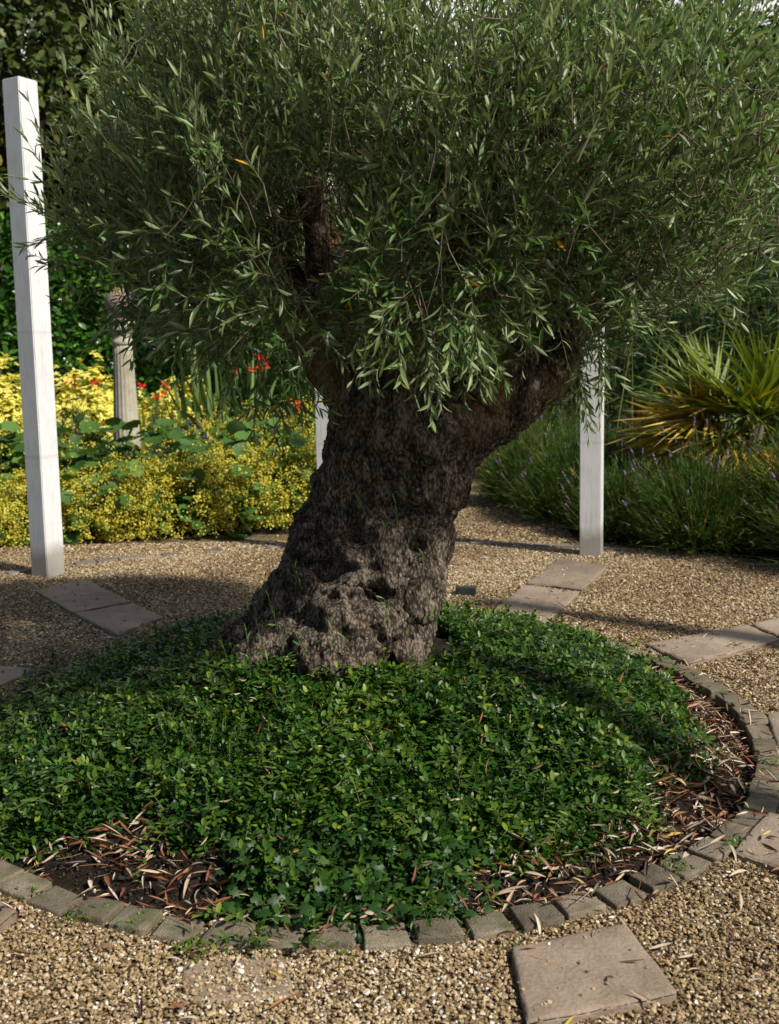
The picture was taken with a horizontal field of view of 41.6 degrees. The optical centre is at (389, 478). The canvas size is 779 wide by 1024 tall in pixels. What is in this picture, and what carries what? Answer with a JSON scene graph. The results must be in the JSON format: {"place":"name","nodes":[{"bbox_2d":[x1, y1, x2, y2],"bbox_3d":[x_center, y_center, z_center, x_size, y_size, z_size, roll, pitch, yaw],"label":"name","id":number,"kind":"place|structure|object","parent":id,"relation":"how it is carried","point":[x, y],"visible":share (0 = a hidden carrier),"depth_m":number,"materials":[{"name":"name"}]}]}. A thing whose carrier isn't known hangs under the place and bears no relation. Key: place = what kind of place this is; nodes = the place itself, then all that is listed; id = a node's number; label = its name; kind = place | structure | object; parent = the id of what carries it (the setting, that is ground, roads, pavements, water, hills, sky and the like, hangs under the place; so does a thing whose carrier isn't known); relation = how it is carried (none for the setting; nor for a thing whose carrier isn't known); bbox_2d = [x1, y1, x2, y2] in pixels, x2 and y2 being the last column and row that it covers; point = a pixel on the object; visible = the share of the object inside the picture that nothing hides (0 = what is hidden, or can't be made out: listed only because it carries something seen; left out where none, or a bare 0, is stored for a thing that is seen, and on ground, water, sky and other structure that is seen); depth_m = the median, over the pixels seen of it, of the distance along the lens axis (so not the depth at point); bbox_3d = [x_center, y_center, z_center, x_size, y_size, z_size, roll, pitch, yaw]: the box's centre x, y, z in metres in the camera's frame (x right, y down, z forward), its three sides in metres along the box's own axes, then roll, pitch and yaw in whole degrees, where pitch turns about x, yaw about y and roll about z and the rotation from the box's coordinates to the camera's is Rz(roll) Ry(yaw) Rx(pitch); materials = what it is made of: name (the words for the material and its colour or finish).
{"place":"outdoors","nodes":[
{"label":"outdoors","id":0,"kind":"place"},
{"bbox_2d":[0,444,299,547],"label":"planting bed","id":1,"kind":"object","parent":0,"point":[262,530],"depth_m":5.93,"materials":[{"name":"soil"}]},
{"bbox_2d":[0,352,22,448],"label":"golden shrub","id":2,"kind":"object","parent":1,"relation":"on","point":[9,397],"visible":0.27,"depth_m":7.77,"materials":[{"name":"yellow plant"}]},
{"bbox_2d":[0,421,26,502],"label":"ladys mantle","id":3,"kind":"object","parent":1,"relation":"on","point":[11,456],"visible":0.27,"depth_m":6.33,"materials":[{"name":"green plant"}]},
{"bbox_2d":[0,463,94,548],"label":"ladys mantle","id":4,"kind":"object","parent":1,"relation":"on","point":[6,477],"visible":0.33,"depth_m":5.65,"materials":[{"name":"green plant"}]},
{"bbox_2d":[0,373,106,465],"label":"montbretia","id":5,"kind":"object","parent":1,"relation":"on","point":[76,429],"visible":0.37,"depth_m":6.97,"materials":[{"name":"green plant"}]},
{"bbox_2d":[0,471,119,546],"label":"ladys mantle","id":6,"kind":"object","parent":1,"relation":"on","point":[66,538],"visible":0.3,"depth_m":5.69,"materials":[{"name":"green plant"}]},
{"bbox_2d":[13,420,128,514],"bbox_3d":[-1.968,-0.049,6.341,0.947,0.649,0.835,-1,7,0],"label":"ladys mantle","id":7,"kind":"object","parent":1,"relation":"on","point":[76,454],"visible":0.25,"depth_m":6.23,"materials":[{"name":"green plant"}]},
{"bbox_2d":[11,350,151,448],"bbox_3d":[-2.346,-0.553,7.941,1.082,0.892,0.966,-1,7,0],"label":"golden shrub","id":8,"kind":"object","parent":1,"relation":"on","point":[100,404],"visible":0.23,"depth_m":7.79,"materials":[{"name":"yellow plant"}]},
{"bbox_2d":[6,452,170,546],"bbox_3d":[-1.706,0.105,5.893,0.919,0.527,0.860,-1,7,0],"label":"ladys mantle","id":9,"kind":"object","parent":1,"relation":"on","point":[67,496],"visible":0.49,"depth_m":5.70,"materials":[{"name":"green plant"}]},
{"bbox_2d":[57,396,150,452],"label":"ladys mantle","id":10,"kind":"object","parent":1,"relation":"on","point":[83,418],"visible":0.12,"depth_m":7.24,"materials":[{"name":"green plant"}]},
{"bbox_2d":[109,321,141,456],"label":"garden column","id":11,"kind":"structure","parent":1,"relation":"on","point":[125,406],"depth_m":6.81,"materials":[{"name":"stone"}]},
{"bbox_2d":[104,288,135,321],"bbox_3d":[-1.787,-1.158,6.807,0.208,0.223,0.208,-1,7,0],"label":"stone ball","id":12,"kind":"object","parent":11,"relation":"on","point":[108,298],"visible":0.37,"depth_m":6.72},
{"bbox_2d":[62,439,208,541],"bbox_3d":[-1.495,0.059,5.921,0.975,0.578,0.815,-1,7,0],"label":"ladys mantle","id":13,"kind":"object","parent":1,"relation":"on","point":[136,468],"visible":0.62,"depth_m":5.76,"materials":[{"name":"yellow plant"}]},
{"bbox_2d":[82,405,209,503],"bbox_3d":[-1.503,-0.101,6.430,0.870,0.718,0.824,-6,8,-36],"label":"ladys mantle","id":14,"kind":"object","parent":1,"relation":"on","point":[162,428],"visible":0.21,"depth_m":6.36,"materials":[{"name":"green plant"}]},
{"bbox_2d":[138,381,189,452],"bbox_3d":[-1.475,-0.326,7.054,0.736,0.704,0.854,-1,7,0],"label":"montbretia","id":15,"kind":"object","parent":1,"relation":"on","point":[155,412],"visible":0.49,"depth_m":7.04,"materials":[{"name":"green plant"}]},
{"bbox_2d":[138,375,221,451],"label":"golden shrub","id":16,"kind":"object","parent":1,"relation":"on","point":[168,402],"visible":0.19,"depth_m":7.84,"materials":[{"name":"yellow plant"}]},
{"bbox_2d":[110,442,255,539],"bbox_3d":[-1.222,0.063,5.941,0.914,0.541,0.806,-1,7,0],"label":"ladys mantle","id":17,"kind":"object","parent":1,"relation":"on","point":[184,512],"visible":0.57,"depth_m":5.80,"materials":[{"name":"yellow plant"}]},
{"bbox_2d":[150,394,234,458],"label":"ladys mantle","id":18,"kind":"object","parent":1,"relation":"on","point":[183,427],"visible":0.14,"depth_m":7.11,"materials":[{"name":"green plant"}]},
{"bbox_2d":[138,334,304,450],"bbox_3d":[-1.256,-0.732,7.601,1.115,1.242,1.624,-3,7,-20],"label":"strap leaf plant","id":19,"kind":"object","parent":1,"relation":"on","point":[206,399],"visible":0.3,"depth_m":7.67,"materials":[{"name":"plant"}]},
{"bbox_2d":[163,417,289,515],"bbox_3d":[-1.063,-0.042,6.370,0.922,0.685,0.870,-1,7,0],"label":"ladys mantle","id":20,"kind":"object","parent":1,"relation":"on","point":[233,426],"visible":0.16,"depth_m":6.28,"materials":[{"name":"green plant"}]},
{"bbox_2d":[160,433,297,537],"bbox_3d":[-0.948,0.015,6.055,0.918,0.575,0.900,-1,7,0],"label":"ladys mantle","id":21,"kind":"object","parent":1,"relation":"on","point":[197,523],"visible":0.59,"depth_m":5.88,"materials":[{"name":"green plant"}]},
{"bbox_2d":[193,400,304,459],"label":"ladys mantle","id":22,"kind":"object","parent":1,"relation":"on","point":[200,431],"visible":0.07,"depth_m":7.13,"materials":[{"name":"green plant"}]},
{"bbox_2d":[192,425,315,529],"bbox_3d":[-0.721,-0.023,6.134,0.914,0.595,0.819,5,9,43],"label":"ladys mantle","id":23,"kind":"object","parent":1,"relation":"on","point":[244,449],"visible":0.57,"depth_m":5.92,"materials":[{"name":"yellow plant"}]},
{"bbox_2d":[205,320,307,453],"bbox_3d":[-0.870,-0.618,7.280,0.897,1.145,0.849,-6,8,-35],"label":"montbretia","id":24,"kind":"object","parent":1,"relation":"on","point":[250,381],"visible":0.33,"depth_m":7.33,"materials":[{"name":"green plant"}]},
{"bbox_2d":[228,413,315,514],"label":"ladys mantle","id":25,"kind":"object","parent":1,"relation":"on","point":[268,425],"visible":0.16,"depth_m":6.31,"materials":[{"name":"green plant"}]},
{"bbox_2d":[201,252,354,426],"bbox_3d":[-0.704,-0.974,8.500,1.794,1.966,1.648,-1,7,0],"label":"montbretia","id":26,"kind":"object","parent":1,"relation":"on","point":[292,357],"visible":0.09,"depth_m":8.34,"materials":[{"name":"plant"}]},
{"bbox_2d":[243,423,316,523],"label":"ladys mantle","id":27,"kind":"object","parent":1,"relation":"on","point":[297,441],"visible":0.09,"depth_m":6.13,"materials":[{"name":"green plant"}]},
{"bbox_2d":[258,349,315,448],"bbox_3d":[-0.749,-0.587,7.491,1.325,0.979,1.308,4,8,35],"label":"montbretia","id":28,"kind":"object","parent":1,"relation":"on","point":[298,406],"visible":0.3,"depth_m":7.37,"materials":[{"name":"green plant"}]},
{"bbox_2d":[261,395,315,474],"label":"ladys mantle","id":29,"kind":"object","parent":1,"relation":"on","point":[311,418],"visible":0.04,"depth_m":7.04,"materials":[{"name":"green plant"}]},
{"bbox_2d":[0,483,778,1023],"bbox_3d":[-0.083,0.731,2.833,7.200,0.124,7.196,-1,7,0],"label":"gravel terrace","id":30,"kind":"structure","parent":0,"point":[358,948],"depth_m":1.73,"materials":[{"name":"gravel"}]},
{"bbox_2d":[0,902,16,931],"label":"flagstone","id":31,"kind":"object","parent":30,"relation":"on","point":[8,919],"visible":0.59,"depth_m":1.83,"materials":[{"name":"stone"}]},
{"bbox_2d":[0,859,24,884],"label":"stone sett","id":32,"kind":"object","parent":30,"relation":"on","point":[8,871],"visible":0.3,"depth_m":2.00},
{"bbox_2d":[0,666,34,689],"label":"flagstone","id":33,"kind":"object","parent":30,"relation":"on","point":[7,676],"visible":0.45,"depth_m":3.26,"materials":[{"name":"stone"}]},
{"bbox_2d":[0,872,51,901],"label":"stone sett","id":34,"kind":"object","parent":30,"relation":"on","point":[24,882],"visible":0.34,"depth_m":1.95,"materials":[{"name":"stone"}]},
{"bbox_2d":[2,76,64,578],"bbox_3d":[-1.631,-0.634,4.711,0.108,2.310,0.108,3,8,30],"label":"white post","id":35,"kind":"object","parent":30,"relation":"on","point":[38,409],"visible":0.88,"depth_m":4.67,"materials":[{"name":"paint"}]},
{"bbox_2d":[26,885,82,916],"bbox_3d":[-0.617,0.830,1.907,0.086,0.108,0.070,3,8,29],"label":"stone sett","id":36,"kind":"object","parent":30,"relation":"on","point":[55,900],"visible":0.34,"depth_m":1.89,"materials":[{"name":"stone"}]},
{"bbox_2d":[35,579,129,615],"bbox_3d":[-1.324,0.512,4.369,0.256,0.048,0.611,-6,8,-34],"label":"flagstone","id":37,"kind":"object","parent":30,"relation":"on","point":[89,591],"visible":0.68,"depth_m":4.32,"materials":[{"name":"stone"}]},
{"bbox_2d":[67,897,124,925],"bbox_3d":[-0.533,0.831,1.872,0.080,0.111,0.067,2,7,21],"label":"stone sett","id":38,"kind":"object","parent":30,"relation":"on","point":[101,915],"visible":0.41,"depth_m":1.85,"materials":[{"name":"stone"}]},
{"bbox_2d":[75,603,163,636],"bbox_3d":[-1.020,0.555,3.960,0.259,0.050,0.426,-6,9,-38],"label":"flagstone","id":39,"kind":"object","parent":30,"relation":"on","point":[113,617],"visible":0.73,"depth_m":3.94,"materials":[{"name":"stone"}]},
{"bbox_2d":[108,905,162,936],"bbox_3d":[-0.452,0.835,1.836,0.077,0.110,0.070,1,7,19],"label":"stone sett","id":40,"kind":"object","parent":30,"relation":"on","point":[151,917],"visible":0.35,"depth_m":1.82,"materials":[{"name":"stone"}]},
{"bbox_2d":[152,916,204,945],"bbox_3d":[-0.369,0.839,1.801,0.079,0.106,0.066,1,7,15],"label":"stone sett","id":41,"kind":"object","parent":30,"relation":"on","point":[176,929],"visible":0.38,"depth_m":1.79,"materials":[{"name":"stone"}]},
{"bbox_2d":[200,921,255,949],"bbox_3d":[-0.277,0.838,1.784,0.085,0.110,0.069,0,7,11],"label":"stone sett","id":42,"kind":"object","parent":30,"relation":"on","point":[245,929],"visible":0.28,"depth_m":1.77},
{"bbox_2d":[182,958,292,1004],"bbox_3d":[-0.245,0.821,1.653,0.190,0.035,0.113,-1,7,0],"label":"flagstone","id":43,"kind":"object","parent":30,"relation":"on","point":[200,969],"visible":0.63,"depth_m":1.64,"materials":[{"name":"stone"}]},
{"bbox_2d":[254,927,305,953],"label":"stone sett","id":44,"kind":"object","parent":30,"relation":"on","point":[284,944],"visible":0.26,"depth_m":1.75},
{"bbox_2d":[314,143,333,468],"bbox_3d":[-0.319,-0.713,5.170,0.105,2.310,0.105,1,7,18],"label":"white post","id":45,"kind":"object","parent":30,"relation":"on","point":[321,427],"visible":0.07,"depth_m":5.18,"materials":[{"name":"paint"}]},
{"bbox_2d":[308,922,355,949],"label":"stone sett","id":46,"kind":"object","parent":30,"relation":"on","point":[345,938],"visible":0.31,"depth_m":1.75,"materials":[{"name":"stone"}]},
{"bbox_2d":[0,631,756,933],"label":"soil mound","id":47,"kind":"object","parent":30,"relation":"on","point":[439,643],"visible":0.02,"depth_m":2.03,"materials":[{"name":"soil"}]},
{"bbox_2d":[0,614,697,956],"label":"ivy ground cover","id":48,"kind":"object","parent":47,"relation":"on","point":[320,889],"visible":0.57,"depth_m":1.89,"materials":[{"name":"green plant"}]},
{"bbox_2d":[0,597,739,965],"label":"periwinkle ground cover","id":49,"kind":"object","parent":47,"relation":"on","point":[48,751],"visible":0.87,"depth_m":2.27,"materials":[{"name":"green plant"}]},
{"bbox_2d":[3,688,754,933],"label":"soil crumbs","id":50,"kind":"object","parent":47,"relation":"on","point":[198,878],"visible":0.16,"depth_m":2.03,"materials":[{"name":"soil"}]},
{"bbox_2d":[0,601,778,1023],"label":"fallen leaves","id":51,"kind":"object","parent":47,"relation":"on","point":[702,705],"visible":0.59,"depth_m":2.06,"materials":[{"name":"brown plant"}]},
{"bbox_2d":[363,923,410,950],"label":"stone sett","id":52,"kind":"object","parent":30,"relation":"on","point":[374,939],"visible":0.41,"depth_m":1.75,"materials":[{"name":"stone"}]},
{"bbox_2d":[16,621,778,954],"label":"weeds","id":53,"kind":"object","parent":30,"relation":"on","point":[668,859],"visible":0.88,"depth_m":1.81,"materials":[{"name":"green plant"}]},
{"bbox_2d":[412,917,463,944],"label":"stone sett","id":54,"kind":"object","parent":30,"relation":"on","point":[442,930],"visible":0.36,"depth_m":1.76,"materials":[{"name":"stone"}]},
{"bbox_2d":[464,911,514,940],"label":"stone sett","id":55,"kind":"object","parent":30,"relation":"on","point":[483,926],"visible":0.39,"depth_m":1.79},
{"bbox_2d":[509,901,563,932],"bbox_3d":[0.259,0.822,1.827,0.084,0.111,0.072,-4,7,-21],"label":"stone sett","id":56,"kind":"object","parent":30,"relation":"on","point":[523,917],"visible":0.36,"depth_m":1.81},
{"bbox_2d":[495,585,578,622],"bbox_3d":[0.581,0.512,4.083,0.256,0.046,0.626,2,7,23],"label":"flagstone","id":57,"kind":"object","parent":30,"relation":"on","point":[545,600],"visible":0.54,"depth_m":4.11,"materials":[{"name":"stone"}]},
{"bbox_2d":[527,558,608,592],"bbox_3d":[0.816,0.443,4.627,0.264,0.047,0.614,2,7,24],"label":"flagstone","id":58,"kind":"object","parent":30,"relation":"on","point":[576,571],"visible":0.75,"depth_m":4.57,"materials":[{"name":"stone"}]},
{"bbox_2d":[553,891,605,920],"bbox_3d":[0.344,0.818,1.860,0.082,0.109,0.064,-4,7,-23],"label":"stone sett","id":59,"kind":"object","parent":30,"relation":"on","point":[585,906],"visible":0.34,"depth_m":1.84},
{"bbox_2d":[579,252,603,556],"bbox_3d":[0.985,-0.712,4.969,0.105,2.310,0.105,1,7,18],"label":"white post","id":60,"kind":"object","parent":30,"relation":"on","point":[591,501],"visible":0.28,"depth_m":5.01,"materials":[{"name":"paint"}]},
{"bbox_2d":[511,924,676,1023],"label":"flagstone","id":61,"kind":"object","parent":30,"relation":"on","point":[601,955],"visible":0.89,"depth_m":1.62,"materials":[{"name":"stone"}]},
{"bbox_2d":[594,880,646,909],"bbox_3d":[0.427,0.814,1.895,0.074,0.106,0.070,-5,8,-28],"label":"stone sett","id":62,"kind":"object","parent":30,"relation":"on","point":[619,894],"visible":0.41,"depth_m":1.88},
{"bbox_2d":[629,864,679,893],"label":"stone sett","id":63,"kind":"object","parent":30,"relation":"on","point":[655,878],"visible":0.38,"depth_m":1.93,"materials":[{"name":"stone"}]},
{"bbox_2d":[658,852,711,879],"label":"stone sett","id":64,"kind":"object","parent":30,"relation":"on","point":[701,865],"visible":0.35,"depth_m":1.99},
{"bbox_2d":[683,673,713,691],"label":"stone sett","id":65,"kind":"object","parent":30,"relation":"on","point":[691,678],"visible":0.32,"depth_m":3.10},
{"bbox_2d":[688,837,735,863],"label":"stone sett","id":66,"kind":"object","parent":30,"relation":"on","point":[711,854],"visible":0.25,"depth_m":2.04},
{"bbox_2d":[646,625,778,666],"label":"flagstone","id":67,"kind":"object","parent":30,"relation":"on","point":[705,645],"visible":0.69,"depth_m":3.45,"materials":[{"name":"stone"}]},
{"bbox_2d":[699,682,730,700],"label":"stone sett","id":68,"kind":"object","parent":30,"relation":"on","point":[713,689],"visible":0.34,"depth_m":3.02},
{"bbox_2d":[715,692,746,711],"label":"stone sett","id":69,"kind":"object","parent":30,"relation":"on","point":[730,697],"visible":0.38,"depth_m":2.94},
{"bbox_2d":[710,821,752,845],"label":"stone sett","id":70,"kind":"object","parent":30,"relation":"on","point":[734,830],"visible":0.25,"depth_m":2.11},
{"bbox_2d":[732,810,764,827],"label":"stone sett","id":71,"kind":"object","parent":30,"relation":"on","point":[750,819],"visible":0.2,"depth_m":2.17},
{"bbox_2d":[737,712,769,734],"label":"stone sett","id":72,"kind":"object","parent":30,"relation":"on","point":[759,722],"visible":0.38,"depth_m":2.75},
{"bbox_2d":[734,812,778,874],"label":"flagstone","id":73,"kind":"object","parent":30,"relation":"on","point":[754,844],"visible":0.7,"depth_m":2.04,"materials":[{"name":"stone"}]},
{"bbox_2d":[745,725,773,745],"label":"stone sett","id":74,"kind":"object","parent":30,"relation":"on","point":[753,732],"visible":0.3,"depth_m":2.67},
{"bbox_2d":[743,793,778,813],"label":"stone sett","id":75,"kind":"object","parent":30,"relation":"on","point":[757,802],"visible":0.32,"depth_m":2.24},
{"bbox_2d":[748,778,778,798],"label":"stone sett","id":76,"kind":"object","parent":30,"relation":"on","point":[773,792],"visible":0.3,"depth_m":2.33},
{"bbox_2d":[752,618,778,637],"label":"flagstone","id":77,"kind":"object","parent":30,"relation":"on","point":[773,628],"visible":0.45,"depth_m":3.65,"materials":[{"name":"stone"}]},
{"bbox_2d":[752,739,778,760],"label":"stone sett","id":78,"kind":"object","parent":30,"relation":"on","point":[757,745],"visible":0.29,"depth_m":2.58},
{"bbox_2d":[14,0,778,369],"label":"sky","id":79,"kind":"structure","parent":0,"point":[774,1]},
{"bbox_2d":[57,380,774,462],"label":"ground","id":80,"kind":"structure","parent":0,"point":[629,414],"depth_m":16.70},
{"bbox_2d":[0,0,141,368],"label":"broadleaf tree","id":81,"kind":"object","parent":80,"relation":"on","point":[33,39],"visible":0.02,"depth_m":16.64,"materials":[{"name":"green plant"}]},
{"bbox_2d":[0,0,269,417],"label":"beech tree","id":82,"kind":"object","parent":80,"relation":"on","point":[12,45],"visible":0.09,"depth_m":11.83,"materials":[{"name":"green plant"}]},
{"bbox_2d":[0,211,354,427],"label":"laurel hedge","id":83,"kind":"object","parent":80,"relation":"on","point":[8,331],"visible":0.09,"depth_m":8.63,"materials":[{"name":"green plant"}]},
{"bbox_2d":[44,1,344,398],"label":"beech tree","id":84,"kind":"object","parent":80,"relation":"on","point":[95,63],"visible":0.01,"depth_m":12.99,"materials":[{"name":"green plant"}]},
{"bbox_2d":[0,0,778,695],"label":"olive tree","id":85,"kind":"object","parent":80,"relation":"on","point":[460,218],"visible":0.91,"depth_m":2.13,"materials":[{"name":"green plant"}]},
{"bbox_2d":[498,0,778,400],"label":"broadleaf tree","id":86,"kind":"object","parent":80,"relation":"on","point":[676,5],"depth_m":20.95,"materials":[{"name":"green plant"}]},
{"bbox_2d":[547,127,778,438],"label":"evergreen shrub","id":87,"kind":"object","parent":80,"relation":"on","point":[634,358],"visible":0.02,"depth_m":11.15,"materials":[{"name":"green plant"}]},
{"bbox_2d":[677,0,778,351],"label":"light tree","id":88,"kind":"object","parent":80,"relation":"on","point":[756,41],"visible":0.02,"depth_m":17.30,"materials":[{"name":"green plant"}]},
{"bbox_2d":[723,199,778,349],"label":"maroon shrub","id":89,"kind":"object","parent":80,"relation":"on","point":[753,264],"visible":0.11,"depth_m":10.29,"materials":[{"name":"green plant"}]},
{"bbox_2d":[455,463,560,526],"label":"gravel path","id":90,"kind":"structure","parent":0,"point":[477,468],"depth_m":6.44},
{"bbox_2d":[553,440,778,562],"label":"lavender bed","id":91,"kind":"object","parent":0,"point":[575,534],"visible":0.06,"depth_m":5.20,"materials":[{"name":"soil"}]},
{"bbox_2d":[470,405,579,508],"bbox_3d":[0.988,-0.209,6.768,1.094,0.893,1.110,-3,7,-13],"label":"lavender bush","id":92,"kind":"object","parent":91,"relation":"on","point":[506,467],"visible":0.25,"depth_m":6.69,"materials":[{"name":"green plant"}]},
{"bbox_2d":[484,394,629,497],"bbox_3d":[1.246,-0.241,7.353,1.227,0.783,1.233,-1,7,0],"label":"lavender bush","id":93,"kind":"object","parent":91,"relation":"on","point":[559,422],"visible":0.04,"depth_m":7.26,"materials":[{"name":"green plant"}]},
{"bbox_2d":[442,264,686,455],"bbox_3d":[1.266,-1.089,8.179,2.289,2.196,1.670,-1,7,0],"label":"bamboo clump","id":94,"kind":"object","parent":91,"relation":"on","point":[563,398],"visible":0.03,"depth_m":8.12,"materials":[{"name":"plant"}]},
{"bbox_2d":[494,401,652,524],"bbox_3d":[1.132,-0.069,6.117,1.180,0.789,1.145,-1,7,0],"label":"lavender bush","id":95,"kind":"object","parent":91,"relation":"on","point":[541,493],"visible":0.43,"depth_m":6.02,"materials":[{"name":"green plant"}]},
{"bbox_2d":[524,420,681,483],"bbox_3d":[1.411,-0.068,6.489,1.149,0.668,1.039,-1,7,0],"label":"lavender bush","id":96,"kind":"object","parent":91,"relation":"on","point":[614,444],"visible":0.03,"depth_m":6.42,"materials":[{"name":"green plant"}]},
{"bbox_2d":[548,440,697,545],"bbox_3d":[1.331,0.093,5.554,0.934,0.595,0.932,-1,7,0],"label":"lavender bush","id":97,"kind":"object","parent":91,"relation":"on","point":[613,490],"visible":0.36,"depth_m":5.47,"materials":[{"name":"green plant"}]},
{"bbox_2d":[563,192,778,458],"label":"bamboo clump","id":98,"kind":"object","parent":91,"relation":"on","point":[647,348],"visible":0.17,"depth_m":7.65,"materials":[{"name":"plant"}]},
{"bbox_2d":[603,417,778,561],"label":"lavender bush","id":99,"kind":"object","parent":91,"relation":"on","point":[699,509],"visible":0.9,"depth_m":5.03,"materials":[{"name":"green plant"}]},
{"bbox_2d":[605,322,778,486],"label":"fan palm","id":100,"kind":"object","parent":91,"relation":"on","point":[715,396],"visible":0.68,"depth_m":5.71,"materials":[{"name":"green plant"}]},
{"bbox_2d":[622,188,778,446],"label":"bamboo clump","id":101,"kind":"object","parent":91,"relation":"on","point":[711,330],"visible":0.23,"depth_m":7.45,"materials":[{"name":"plant"}]},
{"bbox_2d":[706,186,778,449],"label":"bamboo clump","id":102,"kind":"object","parent":91,"relation":"on","point":[764,298],"visible":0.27,"depth_m":7.45,"materials":[{"name":"plant"}]},
{"bbox_2d":[711,397,778,567],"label":"lavender bush","id":103,"kind":"object","parent":91,"relation":"on","point":[767,480],"visible":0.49,"depth_m":4.97,"materials":[{"name":"green plant"}]},
{"bbox_2d":[733,472,778,562],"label":"lavender bush","id":104,"kind":"object","parent":91,"relation":"on","point":[776,528],"visible":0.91,"depth_m":4.71,"materials":[{"name":"green plant"}]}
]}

